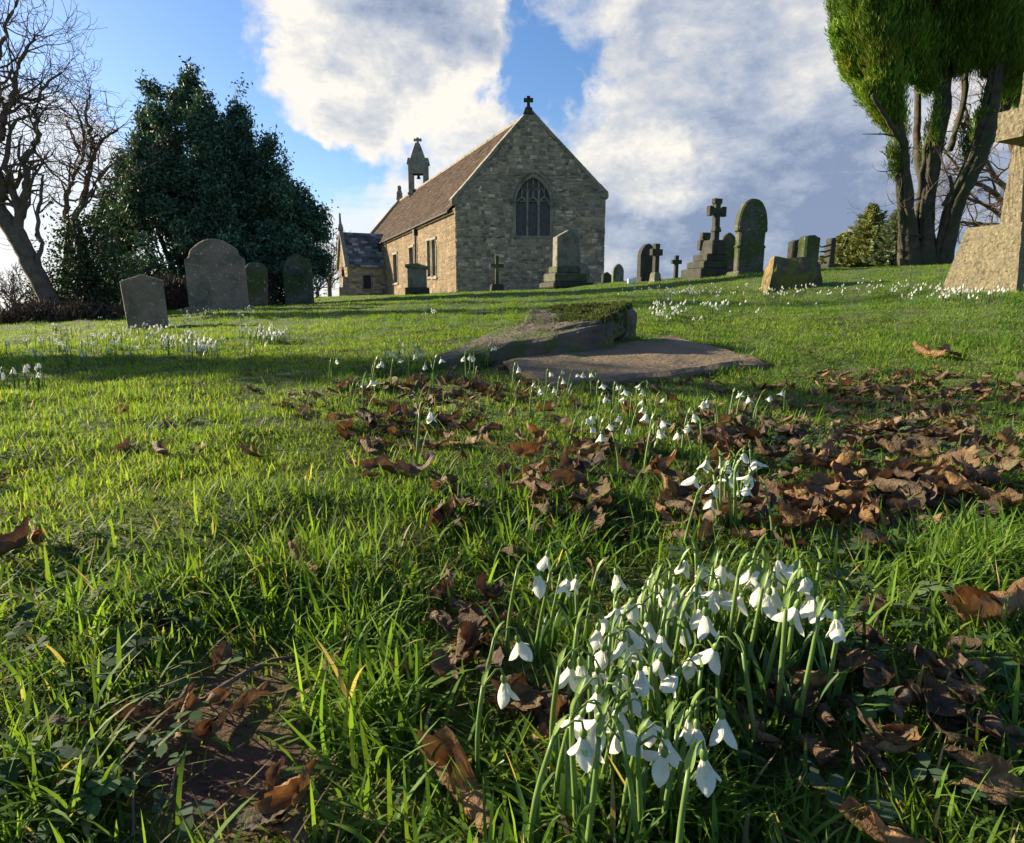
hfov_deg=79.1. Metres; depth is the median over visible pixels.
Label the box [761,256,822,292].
fallen coped stone
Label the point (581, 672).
snowdrop
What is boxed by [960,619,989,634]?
fallen leaf
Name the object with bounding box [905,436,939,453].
fallen leaf
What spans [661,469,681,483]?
fallen leaf
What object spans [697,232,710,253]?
stone cross
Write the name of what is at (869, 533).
fallen leaf
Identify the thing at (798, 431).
fallen leaf
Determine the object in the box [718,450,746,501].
snowdrop
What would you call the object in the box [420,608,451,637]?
fallen leaf
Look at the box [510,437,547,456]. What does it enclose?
fallen leaf
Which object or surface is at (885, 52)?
cypress tree
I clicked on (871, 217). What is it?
young conifer
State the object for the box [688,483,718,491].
fallen leaf
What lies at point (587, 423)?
snowdrop
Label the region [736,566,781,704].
snowdrop
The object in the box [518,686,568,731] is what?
fallen leaf
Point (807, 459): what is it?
fallen leaf
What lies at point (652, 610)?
snowdrop
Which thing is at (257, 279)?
headstone
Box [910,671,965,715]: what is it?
fallen leaf
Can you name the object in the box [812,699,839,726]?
fallen leaf
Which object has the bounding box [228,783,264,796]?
fallen leaf
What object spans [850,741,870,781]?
fallen leaf
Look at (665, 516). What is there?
fallen leaf
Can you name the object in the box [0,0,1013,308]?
sky
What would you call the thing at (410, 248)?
lancet window
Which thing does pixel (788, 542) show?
fallen leaf
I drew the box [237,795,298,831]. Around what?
fallen leaf
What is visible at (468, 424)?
fallen leaf
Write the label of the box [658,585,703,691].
snowdrop
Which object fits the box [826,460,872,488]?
fallen leaf
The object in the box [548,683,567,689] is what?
fallen leaf
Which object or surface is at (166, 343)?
snowdrop
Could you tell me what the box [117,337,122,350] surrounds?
snowdrop
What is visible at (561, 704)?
fallen leaf
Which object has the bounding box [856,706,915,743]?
fallen leaf
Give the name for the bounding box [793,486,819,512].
fallen leaf
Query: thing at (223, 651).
fallen leaf
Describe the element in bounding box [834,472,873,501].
fallen leaf
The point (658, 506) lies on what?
fallen leaf
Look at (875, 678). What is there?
fallen leaf
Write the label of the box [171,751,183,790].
twig
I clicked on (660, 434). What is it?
snowdrop
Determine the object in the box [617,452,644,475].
fallen leaf
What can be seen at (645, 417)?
snowdrop
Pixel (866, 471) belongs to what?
fallen leaf
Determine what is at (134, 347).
snowdrop
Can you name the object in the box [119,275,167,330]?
headstone
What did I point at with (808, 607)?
snowdrop
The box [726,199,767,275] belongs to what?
headstone
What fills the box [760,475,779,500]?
fallen leaf
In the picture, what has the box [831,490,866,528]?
fallen leaf
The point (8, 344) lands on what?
snowdrop
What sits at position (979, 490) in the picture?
fallen leaf
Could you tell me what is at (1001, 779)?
fallen leaf
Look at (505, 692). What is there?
snowdrop
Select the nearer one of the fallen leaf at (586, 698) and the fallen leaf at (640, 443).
the fallen leaf at (586, 698)
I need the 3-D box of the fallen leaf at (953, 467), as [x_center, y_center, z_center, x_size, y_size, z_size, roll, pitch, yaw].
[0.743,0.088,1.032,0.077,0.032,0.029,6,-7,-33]
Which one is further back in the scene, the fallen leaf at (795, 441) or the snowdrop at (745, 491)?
the fallen leaf at (795, 441)
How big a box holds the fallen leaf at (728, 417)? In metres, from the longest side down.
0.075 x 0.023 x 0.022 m
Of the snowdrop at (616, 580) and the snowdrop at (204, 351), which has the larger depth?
the snowdrop at (204, 351)
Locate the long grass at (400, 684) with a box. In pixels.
[0,324,1023,842]
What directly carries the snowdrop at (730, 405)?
on the ground at (236, 760)
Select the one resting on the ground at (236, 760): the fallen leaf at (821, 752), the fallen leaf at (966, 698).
the fallen leaf at (821, 752)
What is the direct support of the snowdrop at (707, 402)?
on the ground at (236, 760)
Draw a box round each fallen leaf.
[0,516,32,556]
[30,525,48,543]
[38,714,97,732]
[111,699,160,722]
[128,694,151,727]
[151,439,168,455]
[155,682,194,717]
[173,689,200,740]
[191,707,225,740]
[199,688,231,706]
[210,639,232,671]
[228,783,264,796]
[230,688,271,725]
[236,442,272,456]
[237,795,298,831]
[242,679,267,701]
[249,557,280,581]
[254,759,317,819]
[265,755,287,791]
[266,814,310,842]
[288,539,318,573]
[339,429,350,440]
[354,407,375,422]
[359,454,397,476]
[360,435,380,456]
[368,413,376,428]
[387,425,398,435]
[389,655,413,679]
[393,455,433,475]
[401,401,418,416]
[416,726,497,840]
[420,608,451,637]
[423,584,446,601]
[427,648,457,683]
[428,471,457,484]
[429,479,442,489]
[429,498,453,521]
[429,499,455,527]
[438,431,453,443]
[440,567,453,594]
[448,597,485,610]
[450,417,478,429]
[450,514,466,528]
[451,493,479,507]
[454,631,491,647]
[455,607,489,629]
[455,621,482,674]
[456,650,478,666]
[462,601,482,615]
[470,531,489,548]
[471,647,503,671]
[475,569,503,597]
[476,422,502,440]
[482,583,505,600]
[485,606,494,625]
[485,677,543,710]
[492,462,529,478]
[495,671,519,715]
[496,462,514,485]
[498,542,520,563]
[508,472,531,486]
[509,672,539,690]
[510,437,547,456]
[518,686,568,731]
[521,511,537,517]
[522,468,539,487]
[522,518,543,543]
[524,472,552,493]
[526,497,542,513]
[526,712,538,727]
[527,422,544,437]
[527,467,546,480]
[529,456,550,468]
[530,498,554,523]
[530,722,547,748]
[531,491,544,503]
[537,464,549,474]
[544,698,568,718]
[546,461,578,473]
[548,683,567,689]
[550,468,591,491]
[550,695,575,739]
[553,504,579,524]
[554,497,600,515]
[557,445,579,468]
[562,434,593,458]
[563,505,604,534]
[568,442,600,455]
[568,695,587,718]
[569,458,584,473]
[570,488,601,503]
[571,476,610,500]
[579,450,605,472]
[580,483,600,496]
[585,428,614,444]
[586,557,611,588]
[594,433,617,443]
[595,494,614,506]
[600,442,626,454]
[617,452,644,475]
[621,402,632,413]
[624,525,631,536]
[631,433,656,450]
[641,462,675,476]
[648,449,676,473]
[652,495,675,515]
[659,488,693,517]
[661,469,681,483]
[661,508,689,525]
[664,475,681,496]
[665,497,703,522]
[666,528,691,549]
[676,711,712,739]
[678,478,701,494]
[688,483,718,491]
[693,572,708,591]
[694,518,720,548]
[696,426,720,444]
[697,426,724,440]
[698,494,745,512]
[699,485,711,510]
[701,485,752,509]
[702,510,724,535]
[705,497,756,520]
[709,428,735,444]
[709,460,719,471]
[710,433,729,459]
[711,467,723,479]
[712,419,736,434]
[719,407,734,423]
[720,431,730,449]
[724,433,745,441]
[727,698,762,732]
[728,527,767,538]
[732,414,746,425]
[734,435,752,449]
[738,422,765,438]
[738,467,744,475]
[738,471,774,512]
[739,513,789,528]
[742,714,780,748]
[746,490,774,504]
[755,436,791,457]
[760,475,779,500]
[760,492,778,516]
[761,475,774,481]
[764,665,820,694]
[765,686,819,718]
[772,424,803,436]
[773,529,805,547]
[777,483,815,498]
[778,466,801,479]
[778,498,822,527]
[781,493,818,511]
[782,480,804,501]
[782,514,823,536]
[784,664,839,689]
[785,505,812,527]
[787,438,801,446]
[793,453,836,465]
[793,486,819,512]
[796,731,841,767]
[797,437,815,454]
[803,505,827,519]
[805,480,839,497]
[806,472,841,490]
[812,448,828,457]
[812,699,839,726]
[814,702,834,726]
[815,493,850,520]
[818,496,853,516]
[819,487,868,502]
[822,439,857,461]
[823,435,852,448]
[825,451,861,470]
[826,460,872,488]
[828,476,869,489]
[829,426,866,439]
[829,501,856,514]
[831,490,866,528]
[832,795,924,842]
[833,644,870,673]
[833,692,865,711]
[834,434,861,445]
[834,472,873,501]
[838,429,861,436]
[841,445,868,467]
[844,462,877,480]
[850,497,879,513]
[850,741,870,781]
[851,532,888,546]
[851,651,895,678]
[853,622,893,650]
[854,742,888,777]
[855,465,894,479]
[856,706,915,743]
[857,519,880,532]
[859,497,889,527]
[859,528,918,559]
[859,592,891,611]
[860,491,873,503]
[861,732,922,753]
[862,438,888,453]
[863,655,898,687]
[863,723,924,745]
[866,494,879,517]
[873,476,926,513]
[877,515,926,539]
[879,455,915,470]
[884,456,920,466]
[884,498,925,516]
[886,434,912,458]
[887,464,920,483]
[887,481,936,498]
[888,677,936,702]
[890,485,921,498]
[891,466,922,484]
[892,484,925,512]
[893,684,922,718]
[894,438,926,462]
[901,643,930,667]
[903,467,949,485]
[903,512,941,528]
[904,456,950,474]
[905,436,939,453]
[905,446,940,459]
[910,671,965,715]
[912,341,946,357]
[917,479,936,500]
[920,474,947,486]
[920,479,964,495]
[922,469,934,473]
[922,711,964,726]
[923,662,971,680]
[924,693,985,746]
[927,650,974,670]
[928,710,999,758]
[929,452,955,462]
[935,343,961,356]
[938,445,980,456]
[941,577,1023,623]
[942,463,980,495]
[943,635,989,654]
[943,677,993,705]
[944,446,980,464]
[945,465,965,481]
[947,751,1023,804]
[951,451,979,467]
[953,698,966,731]
[955,650,965,657]
[955,706,1006,737]
[957,466,1004,491]
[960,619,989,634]
[960,657,992,700]
[960,686,977,703]
[961,455,1004,475]
[962,499,1003,515]
[962,708,987,730]
[968,482,1017,498]
[968,715,1020,738]
[969,487,1023,505]
[972,479,1019,488]
[973,480,1000,491]
[978,719,1023,747]
[978,732,992,744]
[981,456,1018,472]
[994,456,1023,470]
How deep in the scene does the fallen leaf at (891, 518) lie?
0.81 m
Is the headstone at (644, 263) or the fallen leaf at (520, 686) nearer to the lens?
the fallen leaf at (520, 686)
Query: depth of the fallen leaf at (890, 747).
0.40 m
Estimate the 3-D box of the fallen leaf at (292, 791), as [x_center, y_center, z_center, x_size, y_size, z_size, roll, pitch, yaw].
[-0.136,0.229,0.384,0.018,0.018,0.041,17,39,34]
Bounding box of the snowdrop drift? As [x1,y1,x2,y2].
[23,278,958,345]
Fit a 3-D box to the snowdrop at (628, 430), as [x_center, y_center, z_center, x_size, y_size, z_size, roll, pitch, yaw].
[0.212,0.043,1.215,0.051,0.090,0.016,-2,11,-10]
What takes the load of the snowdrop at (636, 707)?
on the ground at (236, 760)
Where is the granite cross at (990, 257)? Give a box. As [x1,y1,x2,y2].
[940,75,1023,295]
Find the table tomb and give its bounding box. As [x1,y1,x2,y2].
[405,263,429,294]
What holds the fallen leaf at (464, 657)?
on the ground at (236, 760)
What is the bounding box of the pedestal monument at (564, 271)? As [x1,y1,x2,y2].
[539,230,593,288]
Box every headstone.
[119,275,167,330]
[184,238,253,313]
[246,262,267,306]
[282,254,313,304]
[580,263,589,281]
[611,264,623,281]
[632,244,652,281]
[720,232,735,271]
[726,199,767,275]
[787,239,798,257]
[797,235,819,261]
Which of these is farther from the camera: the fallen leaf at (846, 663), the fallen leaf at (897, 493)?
the fallen leaf at (897, 493)
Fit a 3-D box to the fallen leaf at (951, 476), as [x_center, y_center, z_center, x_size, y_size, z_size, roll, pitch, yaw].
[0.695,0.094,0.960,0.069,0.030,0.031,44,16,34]
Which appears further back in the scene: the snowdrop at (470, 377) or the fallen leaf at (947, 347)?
the fallen leaf at (947, 347)
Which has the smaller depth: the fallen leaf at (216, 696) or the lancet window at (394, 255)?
the fallen leaf at (216, 696)
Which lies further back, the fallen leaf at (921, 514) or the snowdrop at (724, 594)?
the fallen leaf at (921, 514)
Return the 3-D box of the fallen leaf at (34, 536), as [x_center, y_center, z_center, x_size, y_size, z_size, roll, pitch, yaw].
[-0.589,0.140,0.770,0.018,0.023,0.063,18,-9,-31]
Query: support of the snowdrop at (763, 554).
on the ground at (236, 760)
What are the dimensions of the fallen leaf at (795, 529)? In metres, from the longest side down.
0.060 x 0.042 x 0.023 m
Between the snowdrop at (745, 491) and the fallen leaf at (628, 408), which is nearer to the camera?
the snowdrop at (745, 491)
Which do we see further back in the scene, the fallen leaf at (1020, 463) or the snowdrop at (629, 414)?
the snowdrop at (629, 414)
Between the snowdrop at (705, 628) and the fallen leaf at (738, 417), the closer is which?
the snowdrop at (705, 628)
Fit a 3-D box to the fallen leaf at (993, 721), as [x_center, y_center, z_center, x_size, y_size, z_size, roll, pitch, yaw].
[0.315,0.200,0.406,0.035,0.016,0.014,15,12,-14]
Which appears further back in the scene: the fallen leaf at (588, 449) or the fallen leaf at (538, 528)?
the fallen leaf at (588, 449)
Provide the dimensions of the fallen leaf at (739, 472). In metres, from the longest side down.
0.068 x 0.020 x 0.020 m
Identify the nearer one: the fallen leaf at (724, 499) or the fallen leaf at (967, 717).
the fallen leaf at (967, 717)
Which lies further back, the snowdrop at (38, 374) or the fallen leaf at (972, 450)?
the snowdrop at (38, 374)
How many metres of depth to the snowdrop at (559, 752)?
0.40 m
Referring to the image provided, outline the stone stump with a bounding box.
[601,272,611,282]
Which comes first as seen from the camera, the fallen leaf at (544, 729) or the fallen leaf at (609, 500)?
the fallen leaf at (544, 729)
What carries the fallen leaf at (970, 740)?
on the fallen leaf at (949, 745)
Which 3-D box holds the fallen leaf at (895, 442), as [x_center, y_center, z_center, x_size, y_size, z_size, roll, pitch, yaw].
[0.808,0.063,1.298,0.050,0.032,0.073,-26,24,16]
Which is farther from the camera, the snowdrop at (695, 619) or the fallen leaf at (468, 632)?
the fallen leaf at (468, 632)
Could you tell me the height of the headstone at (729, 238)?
1.428 m
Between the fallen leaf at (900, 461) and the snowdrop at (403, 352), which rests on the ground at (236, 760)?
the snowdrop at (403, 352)
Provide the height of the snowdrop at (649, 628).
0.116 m
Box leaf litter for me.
[3,344,1023,725]
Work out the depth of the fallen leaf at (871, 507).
0.88 m
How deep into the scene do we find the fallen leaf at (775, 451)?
1.14 m
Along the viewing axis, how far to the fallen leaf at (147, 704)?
0.47 m
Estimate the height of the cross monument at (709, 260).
2.211 m
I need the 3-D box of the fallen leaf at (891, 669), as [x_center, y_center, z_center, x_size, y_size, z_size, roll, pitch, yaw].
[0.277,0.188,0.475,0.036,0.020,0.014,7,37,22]
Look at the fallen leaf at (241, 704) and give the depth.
0.48 m
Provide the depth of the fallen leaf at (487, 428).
1.40 m
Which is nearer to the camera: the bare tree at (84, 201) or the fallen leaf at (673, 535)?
the fallen leaf at (673, 535)
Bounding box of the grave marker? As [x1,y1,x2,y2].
[628,279,635,283]
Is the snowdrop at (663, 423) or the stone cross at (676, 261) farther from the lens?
the stone cross at (676, 261)
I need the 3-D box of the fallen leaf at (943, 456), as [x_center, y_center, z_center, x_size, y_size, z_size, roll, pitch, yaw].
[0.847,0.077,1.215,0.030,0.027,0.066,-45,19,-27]
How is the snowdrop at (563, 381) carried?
on the ground at (236, 760)
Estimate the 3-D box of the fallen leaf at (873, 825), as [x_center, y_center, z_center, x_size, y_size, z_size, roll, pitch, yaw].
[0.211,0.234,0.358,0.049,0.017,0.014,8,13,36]
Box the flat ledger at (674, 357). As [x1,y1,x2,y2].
[503,335,768,390]
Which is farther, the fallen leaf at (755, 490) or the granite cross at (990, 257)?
the granite cross at (990, 257)
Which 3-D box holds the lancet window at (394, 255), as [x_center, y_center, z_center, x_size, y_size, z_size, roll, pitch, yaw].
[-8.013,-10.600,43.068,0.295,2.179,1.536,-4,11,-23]
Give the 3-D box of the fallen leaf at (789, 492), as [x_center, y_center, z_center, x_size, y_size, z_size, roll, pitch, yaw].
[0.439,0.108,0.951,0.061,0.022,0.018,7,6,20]
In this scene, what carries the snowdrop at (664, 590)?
on the ground at (236, 760)
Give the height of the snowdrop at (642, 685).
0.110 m
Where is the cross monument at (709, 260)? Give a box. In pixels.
[681,198,730,279]
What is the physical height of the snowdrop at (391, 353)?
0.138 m
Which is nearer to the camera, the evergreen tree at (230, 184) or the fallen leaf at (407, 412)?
the fallen leaf at (407, 412)
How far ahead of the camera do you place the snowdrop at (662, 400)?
1.47 m
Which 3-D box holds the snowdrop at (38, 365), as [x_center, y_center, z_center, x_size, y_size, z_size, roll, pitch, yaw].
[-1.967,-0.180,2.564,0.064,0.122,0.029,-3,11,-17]
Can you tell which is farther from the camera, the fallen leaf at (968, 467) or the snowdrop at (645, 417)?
the snowdrop at (645, 417)
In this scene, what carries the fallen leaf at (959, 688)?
on the ground at (236, 760)
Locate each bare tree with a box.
[0,0,120,307]
[0,261,34,308]
[2,10,163,305]
[9,262,55,301]
[313,254,338,296]
[315,221,343,296]
[846,70,1013,242]
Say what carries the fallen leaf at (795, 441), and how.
on the ground at (236, 760)
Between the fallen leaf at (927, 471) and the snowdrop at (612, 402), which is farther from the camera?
the snowdrop at (612, 402)
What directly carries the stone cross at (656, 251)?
on the ground at (236, 760)
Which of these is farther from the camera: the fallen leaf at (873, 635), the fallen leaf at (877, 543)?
the fallen leaf at (877, 543)
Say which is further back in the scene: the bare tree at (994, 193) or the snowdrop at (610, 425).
the bare tree at (994, 193)
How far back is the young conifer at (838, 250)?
20.52 m
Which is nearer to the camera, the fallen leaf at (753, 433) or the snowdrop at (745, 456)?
the snowdrop at (745, 456)
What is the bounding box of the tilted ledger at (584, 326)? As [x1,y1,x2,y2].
[425,301,632,370]
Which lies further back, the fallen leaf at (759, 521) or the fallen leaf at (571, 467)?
the fallen leaf at (571, 467)
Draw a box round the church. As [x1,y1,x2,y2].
[336,96,608,295]
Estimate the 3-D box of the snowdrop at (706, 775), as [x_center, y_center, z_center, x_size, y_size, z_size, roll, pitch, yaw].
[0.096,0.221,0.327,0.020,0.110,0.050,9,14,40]
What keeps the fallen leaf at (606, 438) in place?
on the ground at (236, 760)
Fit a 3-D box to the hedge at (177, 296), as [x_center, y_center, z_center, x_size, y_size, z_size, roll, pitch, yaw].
[-8.156,-3.288,15.911,1.764,1.925,4.632,9,14,42]
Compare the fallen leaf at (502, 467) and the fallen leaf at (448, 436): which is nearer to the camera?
the fallen leaf at (502, 467)
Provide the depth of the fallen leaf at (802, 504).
0.82 m
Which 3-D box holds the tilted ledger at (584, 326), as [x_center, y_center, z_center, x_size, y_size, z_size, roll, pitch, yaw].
[0.109,-0.448,3.324,1.472,0.412,0.590,-6,12,-31]
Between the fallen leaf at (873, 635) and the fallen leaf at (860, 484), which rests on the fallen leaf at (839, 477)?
the fallen leaf at (860, 484)
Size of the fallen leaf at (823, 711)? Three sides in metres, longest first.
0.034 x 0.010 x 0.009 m
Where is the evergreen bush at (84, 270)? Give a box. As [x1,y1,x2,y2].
[13,190,172,314]
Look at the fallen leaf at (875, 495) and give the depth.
0.91 m
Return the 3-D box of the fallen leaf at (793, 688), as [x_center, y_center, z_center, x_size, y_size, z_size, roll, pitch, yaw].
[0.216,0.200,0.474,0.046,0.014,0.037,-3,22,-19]
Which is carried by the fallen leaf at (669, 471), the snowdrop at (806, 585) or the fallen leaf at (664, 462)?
the fallen leaf at (664, 462)
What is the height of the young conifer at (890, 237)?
2.122 m
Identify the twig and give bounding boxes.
[131,769,135,835]
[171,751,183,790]
[204,655,297,696]
[537,469,640,479]
[867,600,895,649]
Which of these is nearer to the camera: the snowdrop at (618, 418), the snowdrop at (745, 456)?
the snowdrop at (745, 456)
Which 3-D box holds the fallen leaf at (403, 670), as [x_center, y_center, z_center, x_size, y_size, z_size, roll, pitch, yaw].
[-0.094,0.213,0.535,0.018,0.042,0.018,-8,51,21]
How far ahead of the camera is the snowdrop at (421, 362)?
2.80 m
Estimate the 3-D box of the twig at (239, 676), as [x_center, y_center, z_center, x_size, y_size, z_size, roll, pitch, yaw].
[-0.225,0.213,0.514,0.022,0.019,0.114,5,11,24]
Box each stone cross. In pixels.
[490,256,503,290]
[649,244,662,282]
[671,255,681,277]
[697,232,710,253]
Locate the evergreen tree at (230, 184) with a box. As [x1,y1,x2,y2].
[82,56,338,303]
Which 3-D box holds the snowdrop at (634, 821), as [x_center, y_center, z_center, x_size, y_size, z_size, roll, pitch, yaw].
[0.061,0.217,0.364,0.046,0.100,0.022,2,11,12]
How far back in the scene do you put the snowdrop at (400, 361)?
2.20 m
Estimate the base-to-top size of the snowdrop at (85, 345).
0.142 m
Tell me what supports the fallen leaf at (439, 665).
on the ground at (236, 760)
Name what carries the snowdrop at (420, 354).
on the ground at (236, 760)
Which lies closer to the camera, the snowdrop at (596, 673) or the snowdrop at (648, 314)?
the snowdrop at (596, 673)
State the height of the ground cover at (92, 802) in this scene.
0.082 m
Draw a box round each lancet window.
[392,252,398,284]
[407,244,413,263]
[425,237,431,279]
[430,236,437,279]
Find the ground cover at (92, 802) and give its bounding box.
[0,394,1023,842]
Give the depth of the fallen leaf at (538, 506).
0.86 m
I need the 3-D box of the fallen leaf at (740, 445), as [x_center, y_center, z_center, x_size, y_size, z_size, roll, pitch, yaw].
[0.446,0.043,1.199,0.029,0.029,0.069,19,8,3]
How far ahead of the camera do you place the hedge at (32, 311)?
12.06 m
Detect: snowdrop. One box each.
[0,367,8,388]
[1,372,11,389]
[5,343,18,357]
[10,362,25,390]
[23,363,49,391]
[23,364,36,385]
[25,363,44,387]
[31,349,43,365]
[32,337,45,351]
[32,370,41,394]
[62,343,71,365]
[79,353,85,369]
[81,341,95,356]
[104,345,110,360]
[111,340,118,354]
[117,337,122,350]
[117,347,132,366]
[130,344,139,354]
[165,340,170,355]
[167,334,175,349]
[179,339,189,352]
[185,347,193,360]
[191,344,202,361]
[198,346,207,360]
[206,343,215,357]
[243,338,252,354]
[327,354,338,382]
[345,376,366,409]
[353,371,376,409]
[366,360,379,385]
[368,354,383,390]
[381,346,393,373]
[388,354,402,384]
[394,352,402,371]
[395,347,405,367]
[402,399,436,462]
[405,349,417,377]
[410,348,423,375]
[412,340,422,360]
[415,345,425,369]
[423,359,437,390]
[430,353,445,385]
[455,665,519,787]
[461,351,473,381]
[464,351,475,377]
[467,350,476,378]
[467,621,532,738]
[475,554,547,658]
[482,343,496,367]
[484,343,493,367]
[510,360,520,401]
[513,714,594,842]
[521,558,570,662]
[523,382,544,418]
[528,644,596,783]
[530,674,607,812]
[532,380,545,401]
[535,560,579,650]
[537,537,578,636]
[538,384,556,412]
[541,369,553,395]
[544,608,605,701]
[554,597,617,671]
[555,375,565,405]
[558,557,628,659]
[558,638,627,741]
[560,694,624,816]
[561,366,572,389]
[565,694,609,842]
[566,369,580,393]
[566,694,629,807]
[568,410,592,454]
[576,651,607,742]
[576,713,643,842]
[576,718,654,842]
[580,369,595,396]
[581,420,595,440]
[581,597,657,704]
[584,623,643,696]
[584,716,681,842]
[587,582,639,694]
[587,649,654,767]
[589,368,597,397]
[589,409,599,434]
[594,627,639,721]
[594,678,655,786]
[595,379,605,410]
[595,391,610,430]
[595,691,661,818]
[596,425,622,473]
[597,417,616,451]
[601,665,641,763]
[603,409,621,441]
[604,584,646,674]
[607,381,620,412]
[607,421,633,461]
[608,583,661,656]
[610,621,664,726]
[612,651,660,723]
[616,384,629,417]
[619,392,633,422]
[621,645,674,737]
[621,698,693,841]
[625,402,645,433]
[630,385,644,412]
[631,587,690,705]
[632,587,677,698]
[635,380,647,408]
[636,726,678,842]
[637,574,664,636]
[639,395,649,418]
[639,571,669,662]
[640,405,657,450]
[643,306,651,320]
[643,412,671,459]
[644,421,665,476]
[645,563,683,653]
[647,558,676,646]
[647,707,706,842]
[649,391,664,425]
[651,688,737,828]
[652,613,714,710]
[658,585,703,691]
[659,592,718,720]
[660,653,708,763]
[661,608,691,704]
[668,547,708,642]
[673,425,699,467]
[674,485,713,554]
[674,540,705,616]
[676,739,721,842]
[678,640,741,748]
[680,405,698,458]
[681,464,722,537]
[683,416,711,468]
[684,579,720,644]
[685,563,719,631]
[686,569,722,680]
[690,632,757,767]
[692,316,702,329]
[697,447,732,493]
[697,547,735,652]
[699,393,725,428]
[702,574,732,684]
[704,555,765,695]
[705,393,718,424]
[705,471,732,536]
[705,533,786,658]
[710,544,752,652]
[717,552,782,672]
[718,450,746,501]
[718,466,732,520]
[719,448,768,495]
[720,580,764,658]
[722,459,738,519]
[723,454,750,501]
[726,388,744,413]
[731,461,755,537]
[732,391,753,427]
[736,441,758,475]
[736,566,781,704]
[737,476,778,542]
[742,587,815,729]
[743,547,789,631]
[751,389,773,422]
[752,568,816,713]
[755,307,760,320]
[756,572,803,648]
[759,557,814,690]
[777,386,789,413]
[780,546,826,651]
[783,595,845,740]
[808,581,851,712]
[937,293,946,306]
[952,287,958,301]
[985,291,990,304]
[995,287,1005,302]
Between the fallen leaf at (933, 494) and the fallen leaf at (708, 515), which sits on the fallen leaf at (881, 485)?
the fallen leaf at (933, 494)
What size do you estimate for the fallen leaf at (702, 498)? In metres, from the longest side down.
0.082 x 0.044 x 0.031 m
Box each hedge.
[0,290,125,324]
[111,268,283,309]
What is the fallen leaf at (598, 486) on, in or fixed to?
on the fallen leaf at (578, 499)
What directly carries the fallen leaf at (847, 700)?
on the ground at (236, 760)
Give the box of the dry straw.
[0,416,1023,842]
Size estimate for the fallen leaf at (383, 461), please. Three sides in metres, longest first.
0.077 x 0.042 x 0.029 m
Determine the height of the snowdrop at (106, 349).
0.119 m
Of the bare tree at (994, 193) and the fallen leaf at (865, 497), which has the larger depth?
the bare tree at (994, 193)
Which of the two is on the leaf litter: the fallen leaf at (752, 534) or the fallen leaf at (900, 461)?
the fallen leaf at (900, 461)
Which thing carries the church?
on the ground at (236, 760)
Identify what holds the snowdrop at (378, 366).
on the ground at (236, 760)
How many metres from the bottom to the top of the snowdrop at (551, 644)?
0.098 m
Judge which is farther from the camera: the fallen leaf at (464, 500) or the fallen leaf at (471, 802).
the fallen leaf at (464, 500)
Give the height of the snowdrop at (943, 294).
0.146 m
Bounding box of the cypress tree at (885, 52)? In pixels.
[823,0,1023,265]
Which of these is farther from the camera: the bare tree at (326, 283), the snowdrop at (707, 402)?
the bare tree at (326, 283)
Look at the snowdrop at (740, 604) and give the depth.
0.51 m
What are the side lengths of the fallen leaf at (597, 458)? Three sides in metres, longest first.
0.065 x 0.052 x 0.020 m
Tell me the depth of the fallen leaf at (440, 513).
0.85 m
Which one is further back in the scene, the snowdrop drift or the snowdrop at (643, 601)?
the snowdrop drift
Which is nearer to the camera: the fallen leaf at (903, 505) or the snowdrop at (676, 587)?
the snowdrop at (676, 587)
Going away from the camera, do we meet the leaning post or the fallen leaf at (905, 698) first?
the fallen leaf at (905, 698)
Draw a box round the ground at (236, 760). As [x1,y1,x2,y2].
[0,266,1023,842]
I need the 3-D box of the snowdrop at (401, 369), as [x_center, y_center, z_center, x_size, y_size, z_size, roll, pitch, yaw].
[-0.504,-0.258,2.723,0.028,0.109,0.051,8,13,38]
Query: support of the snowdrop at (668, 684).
on the ground at (236, 760)
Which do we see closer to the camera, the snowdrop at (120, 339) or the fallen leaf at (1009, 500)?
the fallen leaf at (1009, 500)
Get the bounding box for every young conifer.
[818,231,863,267]
[835,202,891,267]
[861,209,897,266]
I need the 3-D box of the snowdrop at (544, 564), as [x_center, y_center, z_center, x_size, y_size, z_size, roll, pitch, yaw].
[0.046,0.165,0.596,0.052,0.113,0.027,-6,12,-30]
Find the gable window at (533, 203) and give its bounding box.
[510,171,555,237]
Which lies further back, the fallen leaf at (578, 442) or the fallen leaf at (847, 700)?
the fallen leaf at (578, 442)
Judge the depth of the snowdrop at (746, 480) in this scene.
0.79 m
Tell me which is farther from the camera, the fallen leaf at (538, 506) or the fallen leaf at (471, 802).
the fallen leaf at (538, 506)
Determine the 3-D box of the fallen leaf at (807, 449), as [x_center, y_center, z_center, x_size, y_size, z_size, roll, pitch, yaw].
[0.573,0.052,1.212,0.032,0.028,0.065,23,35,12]
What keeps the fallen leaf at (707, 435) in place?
on the ground at (236, 760)
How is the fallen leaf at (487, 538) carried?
on the ground at (236, 760)
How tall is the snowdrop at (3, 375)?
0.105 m
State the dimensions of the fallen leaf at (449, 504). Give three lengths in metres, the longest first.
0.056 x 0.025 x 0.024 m
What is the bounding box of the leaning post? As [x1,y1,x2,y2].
[818,238,838,268]
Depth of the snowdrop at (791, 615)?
0.45 m
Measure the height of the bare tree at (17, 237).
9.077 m
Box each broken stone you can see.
[550,345,582,352]
[615,308,636,339]
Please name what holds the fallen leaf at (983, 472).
on the ground at (236, 760)
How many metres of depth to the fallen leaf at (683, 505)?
0.86 m
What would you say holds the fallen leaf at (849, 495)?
on the ground at (236, 760)
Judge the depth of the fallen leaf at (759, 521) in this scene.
0.79 m
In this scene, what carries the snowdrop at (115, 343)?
on the ground at (236, 760)
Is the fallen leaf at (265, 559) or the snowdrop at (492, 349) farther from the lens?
the snowdrop at (492, 349)
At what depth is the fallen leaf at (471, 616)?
0.59 m

